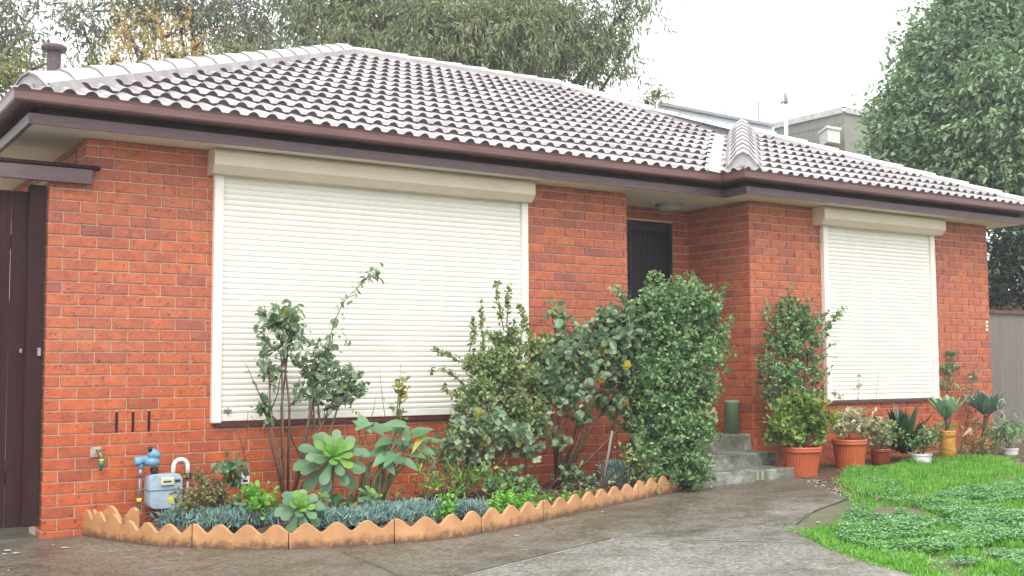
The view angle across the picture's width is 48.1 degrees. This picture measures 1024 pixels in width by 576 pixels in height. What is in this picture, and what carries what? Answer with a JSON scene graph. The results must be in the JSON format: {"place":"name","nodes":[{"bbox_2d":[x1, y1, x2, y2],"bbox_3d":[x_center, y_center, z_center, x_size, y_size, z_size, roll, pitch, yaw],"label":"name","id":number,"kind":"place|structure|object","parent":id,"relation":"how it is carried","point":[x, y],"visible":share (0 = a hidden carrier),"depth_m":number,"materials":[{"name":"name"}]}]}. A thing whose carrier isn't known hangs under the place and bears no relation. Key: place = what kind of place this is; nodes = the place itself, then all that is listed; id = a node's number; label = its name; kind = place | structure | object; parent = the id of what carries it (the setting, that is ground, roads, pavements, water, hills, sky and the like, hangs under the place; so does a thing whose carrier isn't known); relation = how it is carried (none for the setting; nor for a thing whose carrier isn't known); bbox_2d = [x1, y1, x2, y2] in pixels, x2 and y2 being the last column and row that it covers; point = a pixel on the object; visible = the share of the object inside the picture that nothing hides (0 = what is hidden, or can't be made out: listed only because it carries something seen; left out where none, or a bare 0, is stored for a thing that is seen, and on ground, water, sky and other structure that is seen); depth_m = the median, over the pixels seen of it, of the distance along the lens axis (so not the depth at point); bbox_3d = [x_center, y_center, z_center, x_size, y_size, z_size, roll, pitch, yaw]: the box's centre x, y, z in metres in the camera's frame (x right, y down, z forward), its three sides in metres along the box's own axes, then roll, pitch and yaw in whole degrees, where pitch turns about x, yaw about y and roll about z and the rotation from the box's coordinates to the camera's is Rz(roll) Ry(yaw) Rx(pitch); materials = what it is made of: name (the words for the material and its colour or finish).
{"place":"outdoors","nodes":[
{"label":"outdoors","id":0,"kind":"place"},
{"bbox_2d":[139,472,690,533],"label":"garden soil","id":1,"kind":"structure","parent":0,"point":[235,529],"depth_m":9.50,"materials":[{"name":"brown soil"}]},
{"bbox_2d":[144,501,240,528],"bbox_3d":[-2.394,1.679,8.461,0.636,0.202,1.085,2,-5,-33],"label":"succulent mat","id":2,"kind":"object","parent":1,"relation":"on","point":[206,517],"visible":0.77,"depth_m":8.21,"materials":[{"name":"plant"}]},
{"bbox_2d":[169,469,241,519],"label":"shrub","id":3,"kind":"object","parent":1,"relation":"on","point":[214,496],"visible":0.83,"depth_m":8.42,"materials":[{"name":"green plant"}]},
{"bbox_2d":[211,452,249,505],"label":"geranium plant","id":4,"kind":"object","parent":1,"relation":"on","point":[226,466],"visible":0.95,"depth_m":8.60,"materials":[{"name":"green plant"}]},
{"bbox_2d":[241,471,249,483],"bbox_3d":[-2.020,1.435,8.690,0.064,0.100,0.005,2,-5,-33],"label":"plant tag","id":5,"kind":"object","parent":4,"relation":"hanging from","point":[244,480],"visible":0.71,"depth_m":8.69,"materials":[{"name":"white paint"}]},
{"bbox_2d":[220,416,260,504],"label":"rose bush","id":6,"kind":"object","parent":1,"relation":"on","point":[244,450],"visible":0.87,"depth_m":8.72,"materials":[{"name":"green plant"}]},
{"bbox_2d":[198,499,295,528],"bbox_3d":[-1.991,1.661,8.363,0.642,0.191,1.014,2,-5,-33],"label":"succulent mat","id":7,"kind":"object","parent":1,"relation":"on","point":[237,517],"visible":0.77,"depth_m":8.12,"materials":[{"name":"plant"}]},
{"bbox_2d":[231,472,280,525],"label":"herb plant","id":8,"kind":"object","parent":1,"relation":"on","point":[253,496],"visible":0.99,"depth_m":8.11,"materials":[{"name":"green plant"}]},
{"bbox_2d":[274,489,331,531],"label":"rosette succulent","id":9,"kind":"object","parent":1,"relation":"on","point":[298,501],"visible":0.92,"depth_m":7.88,"materials":[{"name":"green plant"}]},
{"bbox_2d":[245,263,383,498],"bbox_3d":[-1.524,0.770,8.971,1.172,2.009,0.486,2,-5,-33],"label":"rose bush","id":10,"kind":"object","parent":1,"relation":"on","point":[284,325],"visible":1,"depth_m":8.87,"materials":[{"name":"green plant"}]},
{"bbox_2d":[226,489,403,521],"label":"herb plant","id":11,"kind":"object","parent":1,"relation":"on","point":[336,499],"visible":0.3,"depth_m":8.40,"materials":[{"name":"green plant"}]},
{"bbox_2d":[293,429,369,506],"bbox_3d":[-1.328,1.391,8.467,0.516,0.691,0.463,2,-5,-33],"label":"rosette succulent","id":12,"kind":"object","parent":1,"relation":"on","point":[340,448],"visible":0.98,"depth_m":8.40,"materials":[{"name":"green plant"}]},
{"bbox_2d":[353,485,378,526],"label":"rosette succulent","id":13,"kind":"object","parent":1,"relation":"on","point":[370,494],"visible":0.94,"depth_m":8.33,"materials":[{"name":"green plant"}]},
{"bbox_2d":[293,496,453,530],"bbox_3d":[-0.999,1.641,8.276,1.235,0.220,0.894,2,-5,-33],"label":"succulent mat","id":14,"kind":"object","parent":1,"relation":"on","point":[381,511],"visible":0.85,"depth_m":8.15,"materials":[{"name":"plant"}]},
{"bbox_2d":[369,367,410,490],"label":"rose bush","id":15,"kind":"object","parent":1,"relation":"on","point":[400,392],"visible":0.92,"depth_m":9.29,"materials":[{"name":"green plant"}]},
{"bbox_2d":[352,414,441,504],"bbox_3d":[-0.858,1.359,8.823,0.819,0.787,0.477,7,-8,-59],"label":"arum plant","id":16,"kind":"object","parent":1,"relation":"on","point":[389,460],"visible":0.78,"depth_m":8.79,"materials":[{"name":"green plant"}]},
{"bbox_2d":[431,455,435,485],"bbox_3d":[-0.639,1.476,9.337,0.043,0.260,0.032,2,-5,-33],"label":"garden stake","id":17,"kind":"object","parent":1,"relation":"on","point":[432,464],"visible":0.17,"depth_m":9.32,"materials":[{"name":"wood"}]},
{"bbox_2d":[415,443,460,501],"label":"tall weed","id":18,"kind":"object","parent":1,"relation":"on","point":[432,470],"visible":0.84,"depth_m":8.75,"materials":[{"name":"green plant"}]},
{"bbox_2d":[431,487,465,522],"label":"herb plant","id":19,"kind":"object","parent":1,"relation":"on","point":[447,509],"visible":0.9,"depth_m":8.28,"materials":[{"name":"green plant"}]},
{"bbox_2d":[412,423,489,498],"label":"tall weed","id":20,"kind":"object","parent":1,"relation":"on","point":[443,455],"visible":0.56,"depth_m":9.36,"materials":[{"name":"green plant"}]},
{"bbox_2d":[410,450,501,513],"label":"tall weed","id":21,"kind":"object","parent":1,"relation":"on","point":[453,482],"visible":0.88,"depth_m":9.01,"materials":[{"name":"green plant"}]},
{"bbox_2d":[451,497,488,517],"bbox_3d":[-0.317,1.625,8.428,0.298,0.183,0.341,2,-5,-33],"label":"succulent mat","id":22,"kind":"object","parent":1,"relation":"on","point":[464,508],"visible":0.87,"depth_m":8.38,"materials":[{"name":"teal plant"}]},
{"bbox_2d":[428,280,558,498],"bbox_3d":[-0.088,0.857,9.742,1.415,1.876,0.562,2,-5,-33],"label":"jade shrub","id":23,"kind":"object","parent":1,"relation":"on","point":[499,366],"visible":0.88,"depth_m":9.73,"materials":[{"name":"green plant"}]},
{"bbox_2d":[426,395,563,501],"bbox_3d":[-0.081,1.332,9.464,1.477,0.895,0.512,2,-5,-33],"label":"rose bush","id":24,"kind":"object","parent":1,"relation":"on","point":[503,431],"visible":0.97,"depth_m":9.38,"materials":[{"name":"green plant"}]},
{"bbox_2d":[473,453,541,499],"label":"geranium plant","id":25,"kind":"object","parent":1,"relation":"on","point":[509,479],"visible":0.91,"depth_m":9.30,"materials":[{"name":"green plant"}]},
{"bbox_2d":[483,482,553,512],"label":"herb plant","id":26,"kind":"object","parent":1,"relation":"on","point":[505,500],"visible":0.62,"depth_m":8.81,"materials":[{"name":"green plant"}]},
{"bbox_2d":[538,486,580,501],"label":"herb plant","id":27,"kind":"object","parent":1,"relation":"on","point":[565,496],"visible":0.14,"depth_m":9.18,"materials":[{"name":"green plant"}]},
{"bbox_2d":[548,458,597,489],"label":"geranium plant","id":28,"kind":"object","parent":1,"relation":"on","point":[584,479],"visible":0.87,"depth_m":10.06,"materials":[{"name":"green plant"}]},
{"bbox_2d":[559,466,622,495],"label":"olive bush","id":29,"kind":"object","parent":1,"relation":"on","point":[612,482],"visible":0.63,"depth_m":9.87,"materials":[{"name":"green plant"}]},
{"bbox_2d":[529,284,657,489],"bbox_3d":[0.759,0.871,10.200,1.340,1.858,0.640,0,-4,-9],"label":"rose bush","id":30,"kind":"object","parent":1,"relation":"on","point":[613,340],"visible":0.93,"depth_m":10.09,"materials":[{"name":"green plant"}]},
{"bbox_2d":[602,431,612,479],"bbox_3d":[0.833,1.453,9.955,0.123,0.424,0.023,2,-5,-33],"label":"garden stake","id":31,"kind":"object","parent":1,"relation":"on","point":[608,453],"visible":1,"depth_m":9.94,"materials":[{"name":"grey wood"}]},
{"bbox_2d":[593,449,637,485],"bbox_3d":[1.077,1.665,10.645,0.396,0.288,1.383,-2,-4,18],"label":"succulent mat","id":32,"kind":"object","parent":1,"relation":"on","point":[615,467],"visible":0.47,"depth_m":10.14,"materials":[{"name":"teal plant"}]},
{"bbox_2d":[579,440,668,497],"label":"olive bush","id":33,"kind":"object","parent":1,"relation":"on","point":[632,459],"visible":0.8,"depth_m":9.89,"materials":[{"name":"green plant"}]},
{"bbox_2d":[608,269,739,490],"bbox_3d":[1.554,0.829,10.359,1.468,2.030,0.741,2,-5,-33],"label":"hedge bush","id":34,"kind":"object","parent":1,"relation":"on","point":[676,449],"visible":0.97,"depth_m":10.17,"materials":[{"name":"green plant"}]},
{"bbox_2d":[0,477,911,575],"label":"driveway","id":35,"kind":"structure","parent":0,"point":[757,511],"depth_m":7.57,"materials":[{"name":"concrete"}]},
{"bbox_2d":[82,509,122,541],"bbox_3d":[-2.973,1.697,8.232,0.057,0.194,0.682,4,-6,-44],"label":"garden edging","id":36,"kind":"object","parent":35,"relation":"on","point":[98,525],"visible":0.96,"depth_m":8.14,"materials":[{"name":"concrete"}]},
{"bbox_2d":[93,506,139,528],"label":"garden edging","id":37,"kind":"object","parent":35,"relation":"on","point":[133,514],"visible":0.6,"depth_m":8.06,"materials":[{"name":"concrete"}]},
{"bbox_2d":[120,520,192,547],"bbox_3d":[-2.437,1.676,7.809,0.681,0.163,0.065,-3,-5,30],"label":"garden edging","id":38,"kind":"object","parent":35,"relation":"on","point":[166,535],"visible":1,"depth_m":7.76,"materials":[{"name":"concrete"}]},
{"bbox_2d":[192,524,288,549],"bbox_3d":[-1.797,1.644,7.572,0.682,0.171,0.054,-1,-4,13],"label":"garden edging","id":39,"kind":"object","parent":35,"relation":"on","point":[249,537],"visible":1,"depth_m":7.54,"materials":[{"name":"concrete"}]},
{"bbox_2d":[289,519,393,548],"bbox_3d":[-1.122,1.626,7.562,0.683,0.177,0.051,0,-4,-11],"label":"garden edging","id":40,"kind":"object","parent":35,"relation":"on","point":[333,535],"visible":1,"depth_m":7.54,"materials":[{"name":"concrete"}]},
{"bbox_2d":[3,479,845,553],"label":"pale chips","id":41,"kind":"object","parent":35,"relation":"on","point":[579,521],"visible":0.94,"depth_m":9.75,"materials":[{"name":"beige stone"}]},
{"bbox_2d":[394,511,480,543],"bbox_3d":[-0.486,1.624,7.790,0.670,0.180,0.107,2,-5,-33],"label":"garden edging","id":42,"kind":"object","parent":35,"relation":"on","point":[426,529],"visible":1,"depth_m":7.72,"materials":[{"name":"concrete"}]},
{"bbox_2d":[481,500,542,532],"bbox_3d":[0.004,1.643,8.258,0.040,0.175,0.682,-4,-5,40],"label":"garden edging","id":43,"kind":"object","parent":35,"relation":"on","point":[510,516],"visible":1,"depth_m":8.22,"materials":[{"name":"concrete"}]},
{"bbox_2d":[542,491,593,520],"bbox_3d":[0.433,1.669,8.796,0.030,0.169,0.681,-4,-5,37],"label":"garden edging","id":44,"kind":"object","parent":35,"relation":"on","point":[561,507],"visible":1,"depth_m":8.78,"materials":[{"name":"concrete"}]},
{"bbox_2d":[342,498,846,575],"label":"driveway joint","id":45,"kind":"object","parent":35,"relation":"on","point":[576,548],"visible":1,"depth_m":7.10,"materials":[{"name":"grey concrete"}]},
{"bbox_2d":[594,483,638,509],"bbox_3d":[0.844,1.694,9.349,0.032,0.166,0.681,-3,-5,37],"label":"garden edging","id":46,"kind":"object","parent":35,"relation":"on","point":[615,495],"visible":1,"depth_m":9.33,"materials":[{"name":"ceramic"}]},
{"bbox_2d":[636,476,677,499],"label":"garden edging","id":47,"kind":"object","parent":35,"relation":"on","point":[644,492],"visible":0.86,"depth_m":9.83,"materials":[{"name":"ceramic"}]},
{"bbox_2d":[0,0,1016,289],"label":"sky","id":48,"kind":"structure","parent":0,"point":[733,54],"materials":[{"name":"white"}]},
{"bbox_2d":[0,433,1023,575],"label":"ground","id":49,"kind":"structure","parent":0,"point":[828,515],"depth_m":8.53,"materials":[{"name":"green plant"}]},
{"bbox_2d":[0,0,102,84],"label":"gum tree","id":50,"kind":"object","parent":49,"relation":"on","point":[6,5],"visible":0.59,"depth_m":23.90,"materials":[{"name":"green plant"}]},
{"bbox_2d":[0,22,264,96],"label":"yellow bush tree","id":51,"kind":"object","parent":49,"relation":"on","point":[9,79],"visible":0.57,"depth_m":18.03,"materials":[{"name":"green plant"}]},
{"bbox_2d":[88,0,217,64],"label":"autumn tree","id":52,"kind":"object","parent":49,"relation":"on","point":[168,54],"visible":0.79,"depth_m":18.96,"materials":[{"name":"yellow plant"}]},
{"bbox_2d":[25,0,314,64],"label":"gum tree","id":53,"kind":"object","parent":49,"relation":"on","point":[243,25],"visible":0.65,"depth_m":26.78,"materials":[{"name":"green plant"}]},
{"bbox_2d":[254,0,683,96],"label":"gum tree","id":54,"kind":"object","parent":49,"relation":"on","point":[514,36],"visible":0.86,"depth_m":23.11,"materials":[{"name":"green plant"}]},
{"bbox_2d":[0,42,1023,538],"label":"brick house","id":55,"kind":"structure","parent":49,"relation":"on","point":[206,214],"depth_m":10.07,"materials":[{"name":"red brick"}]},
{"bbox_2d":[0,184,46,527],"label":"side gate","id":56,"kind":"structure","parent":55,"relation":"attached to","point":[22,238],"depth_m":8.27,"materials":[{"name":"brown wood"}]},
{"bbox_2d":[0,157,100,184],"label":"timber beam","id":57,"kind":"structure","parent":55,"relation":"on","point":[26,169],"depth_m":8.33,"materials":[{"name":"brown wood"}]},
{"bbox_2d":[90,447,105,470],"bbox_3d":[-3.040,1.257,8.422,0.094,0.170,0.095,2,-5,-33],"label":"garden tap","id":58,"kind":"object","parent":55,"relation":"attached to","point":[95,452],"visible":1,"depth_m":8.42,"materials":[{"name":"beige metal"}]},
{"bbox_2d":[133,447,191,523],"bbox_3d":[-2.600,1.497,8.551,0.429,0.628,0.189,2,-5,-33],"label":"gas meter","id":59,"kind":"object","parent":55,"relation":"attached to","point":[158,488],"visible":0.91,"depth_m":8.48,"materials":[{"name":"grey metal"}]},
{"bbox_2d":[626,220,672,432],"bbox_3d":[1.268,0.412,12.224,1.135,2.275,0.099,2,-5,-33],"label":"door","id":60,"kind":"structure","parent":55,"relation":"in","point":[649,244],"depth_m":12.41,"materials":[{"name":"grey metal"}]},
{"bbox_2d":[939,350,962,421],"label":"wall creeper","id":61,"kind":"object","parent":55,"relation":"attached to","point":[949,354],"depth_m":13.50,"materials":[{"name":"green plant"}]},
{"bbox_2d":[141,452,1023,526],"bbox_3d":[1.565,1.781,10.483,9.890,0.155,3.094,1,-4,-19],"label":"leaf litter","id":62,"kind":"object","parent":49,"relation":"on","point":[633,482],"visible":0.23,"depth_m":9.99,"materials":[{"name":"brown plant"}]},
{"bbox_2d":[637,73,679,109],"bbox_3d":[3.311,-0.727,25.688,1.115,7.348,4.723,-1,-4,10],"label":"young gum tree","id":63,"kind":"object","parent":49,"relation":"on","point":[654,94],"visible":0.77,"depth_m":23.96,"materials":[{"name":"green plant"}]},
{"bbox_2d":[629,432,794,487],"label":"concrete steps","id":64,"kind":"structure","parent":49,"relation":"on","point":[736,458],"depth_m":11.13,"materials":[{"name":"grey concrete"}]},
{"bbox_2d":[724,400,739,433],"bbox_3d":[2.275,1.332,11.859,0.157,0.342,0.157,2,-5,-33],"label":"green container","id":65,"kind":"object","parent":64,"relation":"on","point":[731,417],"visible":1,"depth_m":11.79,"materials":[{"name":"green plastic"}]},
{"bbox_2d":[777,449,780,465],"bbox_3d":[2.648,1.655,11.354,0.024,0.197,0.140,-3,-5,32],"label":"garden stake","id":66,"kind":"object","parent":64,"relation":"on","point":[779,455],"visible":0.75,"depth_m":11.33,"materials":[{"name":"brown wood"}]},
{"bbox_2d":[659,102,774,131],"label":"white shed","id":67,"kind":"structure","parent":49,"relation":"on","point":[719,119],"depth_m":31.25,"materials":[{"name":"white metal"}]},
{"bbox_2d":[757,101,759,120],"bbox_3d":[7.740,-4.761,35.945,0.067,2.203,0.119,0,-4,-5],"label":"antenna pole","id":68,"kind":"object","parent":67,"relation":"on","point":[758,109],"visible":0.35,"depth_m":35.96,"materials":[{"name":"white metal"}]},
{"bbox_2d":[771,107,877,157],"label":"block building","id":69,"kind":"structure","parent":49,"relation":"on","point":[809,127],"depth_m":34.49,"materials":[{"name":"beige concrete"}]},
{"bbox_2d":[818,125,840,146],"bbox_3d":[9.342,-4.309,33.694,0.530,0.680,1.326,0,-4,0],"label":"air conditioner","id":70,"kind":"object","parent":69,"relation":"attached to","point":[829,135],"visible":0.74,"depth_m":33.34,"materials":[{"name":"white metal"}]},
{"bbox_2d":[840,467,915,500],"bbox_3d":[3.240,1.729,10.278,0.459,0.082,2.847,-1,-4,10],"label":"clover","id":71,"kind":"object","parent":49,"relation":"on","point":[904,496],"visible":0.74,"depth_m":9.62,"materials":[{"name":"green plant"}]},
{"bbox_2d":[778,452,1023,575],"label":"grass","id":72,"kind":"structure","parent":49,"relation":"on","point":[926,480],"depth_m":8.80,"materials":[{"name":"green plant"}]},
{"bbox_2d":[836,480,1023,575],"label":"clover","id":73,"kind":"object","parent":49,"relation":"on","point":[980,514],"visible":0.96,"depth_m":7.67,"materials":[{"name":"green plant"}]},
{"bbox_2d":[849,0,1023,237],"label":"broad leaved tree","id":74,"kind":"object","parent":49,"relation":"on","point":[952,106],"visible":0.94,"depth_m":20.97,"materials":[{"name":"green plant"}]},
{"bbox_2d":[986,186,1023,310],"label":"dark tree","id":75,"kind":"object","parent":49,"relation":"on","point":[1005,263],"visible":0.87,"depth_m":18.87,"materials":[{"name":"green plant"}]},
{"bbox_2d":[987,292,1023,310],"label":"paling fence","id":76,"kind":"object","parent":49,"relation":"on","point":[1006,308],"depth_m":20.24,"materials":[{"name":"grey wood"}]},
{"bbox_2d":[988,310,1023,432],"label":"sheet fence","id":77,"kind":"object","parent":49,"relation":"on","point":[1006,334],"depth_m":16.27,"materials":[{"name":"grey metal"}]},
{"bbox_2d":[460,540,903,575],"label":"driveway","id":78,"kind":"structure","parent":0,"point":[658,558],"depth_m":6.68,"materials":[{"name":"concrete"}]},
{"bbox_2d":[629,90,780,118],"bbox_3d":[9.370,-6.192,40.528,10.570,1.392,0.989,0,-4,-11],"label":"overhead wire","id":79,"kind":"object","parent":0,"point":[714,105],"visible":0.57,"depth_m":39.99,"materials":[{"name":"grey metal"}]},
{"bbox_2d":[780,93,787,135],"bbox_3d":[7.604,-4.043,31.889,0.161,2.799,0.312,-3,-5,33],"label":"antenna pole","id":80,"kind":"object","parent":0,"point":[785,100],"visible":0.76,"depth_m":31.93,"materials":[{"name":"white metal"}]},
{"bbox_2d":[862,418,909,451],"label":"potted shrub","id":81,"kind":"object","parent":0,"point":[881,438],"visible":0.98,"depth_m":11.98,"materials":[{"name":"green plant"}]},
{"bbox_2d":[797,443,1023,494],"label":"garden soil","id":82,"kind":"structure","parent":0,"point":[823,469],"depth_m":12.13,"materials":[{"name":"brown soil"}]},
{"bbox_2d":[754,283,847,444],"bbox_3d":[3.045,0.891,11.815,1.495,1.893,0.587,2,-5,-33],"label":"climbing shrub","id":83,"kind":"object","parent":82,"relation":"on","point":[773,368],"visible":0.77,"depth_m":11.71,"materials":[{"name":"green plant"}]},
{"bbox_2d":[780,445,821,476],"bbox_3d":[2.831,1.702,11.225,0.398,0.299,0.397,2,-5,-33],"label":"plant pot","id":84,"kind":"object","parent":82,"relation":"on","point":[804,462],"visible":0.84,"depth_m":11.08,"materials":[{"name":"plastic"}]},
{"bbox_2d":[762,383,842,449],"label":"potted shrub","id":85,"kind":"object","parent":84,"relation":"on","point":[790,424],"visible":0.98,"depth_m":11.21,"materials":[{"name":"green plant"}]},
{"bbox_2d":[831,438,867,468],"bbox_3d":[3.487,1.716,11.840,0.364,0.310,0.364,2,-5,-33],"label":"plant pot","id":86,"kind":"object","parent":82,"relation":"on","point":[848,452],"visible":0.79,"depth_m":11.71,"materials":[{"name":"ceramic"}]},
{"bbox_2d":[820,374,897,444],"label":"potted shrub","id":87,"kind":"object","parent":86,"relation":"in","point":[854,422],"visible":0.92,"depth_m":11.88,"materials":[{"name":"green plant"}]},
{"bbox_2d":[869,448,891,465],"bbox_3d":[3.844,1.767,11.953,0.223,0.189,0.223,2,-5,-33],"label":"plant pot","id":88,"kind":"object","parent":82,"relation":"on","point":[881,456],"visible":0.91,"depth_m":11.87,"materials":[{"name":"plastic"}]},
{"bbox_2d":[864,404,955,453],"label":"strap plant","id":89,"kind":"object","parent":82,"relation":"on","point":[905,422],"visible":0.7,"depth_m":12.31,"materials":[{"name":"green plant"}]},
{"bbox_2d":[910,453,932,462],"bbox_3d":[4.342,1.811,12.160,0.226,0.110,0.226,2,-5,-33],"label":"plant pot","id":90,"kind":"object","parent":82,"relation":"on","point":[926,457],"visible":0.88,"depth_m":12.07,"materials":[{"name":"white paint"}]},
{"bbox_2d":[899,418,949,453],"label":"potted shrub","id":91,"kind":"object","parent":82,"relation":"on","point":[927,440],"visible":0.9,"depth_m":12.20,"materials":[{"name":"green plant"}]},
{"bbox_2d":[938,430,955,458],"bbox_3d":[4.734,1.708,12.464,0.180,0.316,0.180,2,-5,-33],"label":"plant pot","id":92,"kind":"object","parent":82,"relation":"on","point":[948,443],"visible":0.87,"depth_m":12.39,"materials":[{"name":"ceramic"}]},
{"bbox_2d":[926,395,969,430],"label":"agave plant","id":93,"kind":"object","parent":92,"relation":"in","point":[946,407],"visible":0.99,"depth_m":12.44,"materials":[{"name":"green plant"}]},
{"bbox_2d":[940,419,957,430],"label":"potted shrub","id":94,"kind":"object","parent":92,"relation":"in","point":[947,425],"visible":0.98,"depth_m":12.47,"materials":[{"name":"green plant"}]},
{"bbox_2d":[960,368,981,447],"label":"olive bush","id":95,"kind":"object","parent":82,"relation":"on","point":[973,378],"visible":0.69,"depth_m":13.58,"materials":[{"name":"green plant"}]},
{"bbox_2d":[955,409,1004,457],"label":"olive bush","id":96,"kind":"object","parent":82,"relation":"on","point":[982,443],"visible":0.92,"depth_m":12.80,"materials":[{"name":"green plant"}]},
{"bbox_2d":[961,428,972,437],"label":"dry frond","id":97,"kind":"object","parent":96,"relation":"on","point":[968,431],"visible":1,"depth_m":12.58,"materials":[{"name":"beige plant"}]},
{"bbox_2d":[963,390,1011,448],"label":"agave plant","id":98,"kind":"object","parent":82,"relation":"on","point":[983,403],"visible":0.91,"depth_m":13.37,"materials":[{"name":"green plant"}]},
{"bbox_2d":[996,399,1005,419],"bbox_3d":[5.680,1.423,13.330,0.134,0.273,0.083,2,-5,-33],"label":"dry stem coil","id":99,"kind":"object","parent":98,"relation":"hanging from","point":[1000,408],"visible":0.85,"depth_m":13.31,"materials":[{"name":"beige plant"}]},
{"bbox_2d":[978,408,1023,449],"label":"potted shrub","id":100,"kind":"object","parent":82,"relation":"on","point":[1001,436],"visible":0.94,"depth_m":12.91,"materials":[{"name":"green plant"}]},
{"bbox_2d":[1002,448,1018,454],"bbox_3d":[5.580,1.840,12.835,0.179,0.093,0.179,2,-5,-33],"label":"plant pot","id":101,"kind":"object","parent":82,"relation":"on","point":[1009,451],"visible":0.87,"depth_m":12.77,"materials":[{"name":"plastic"}]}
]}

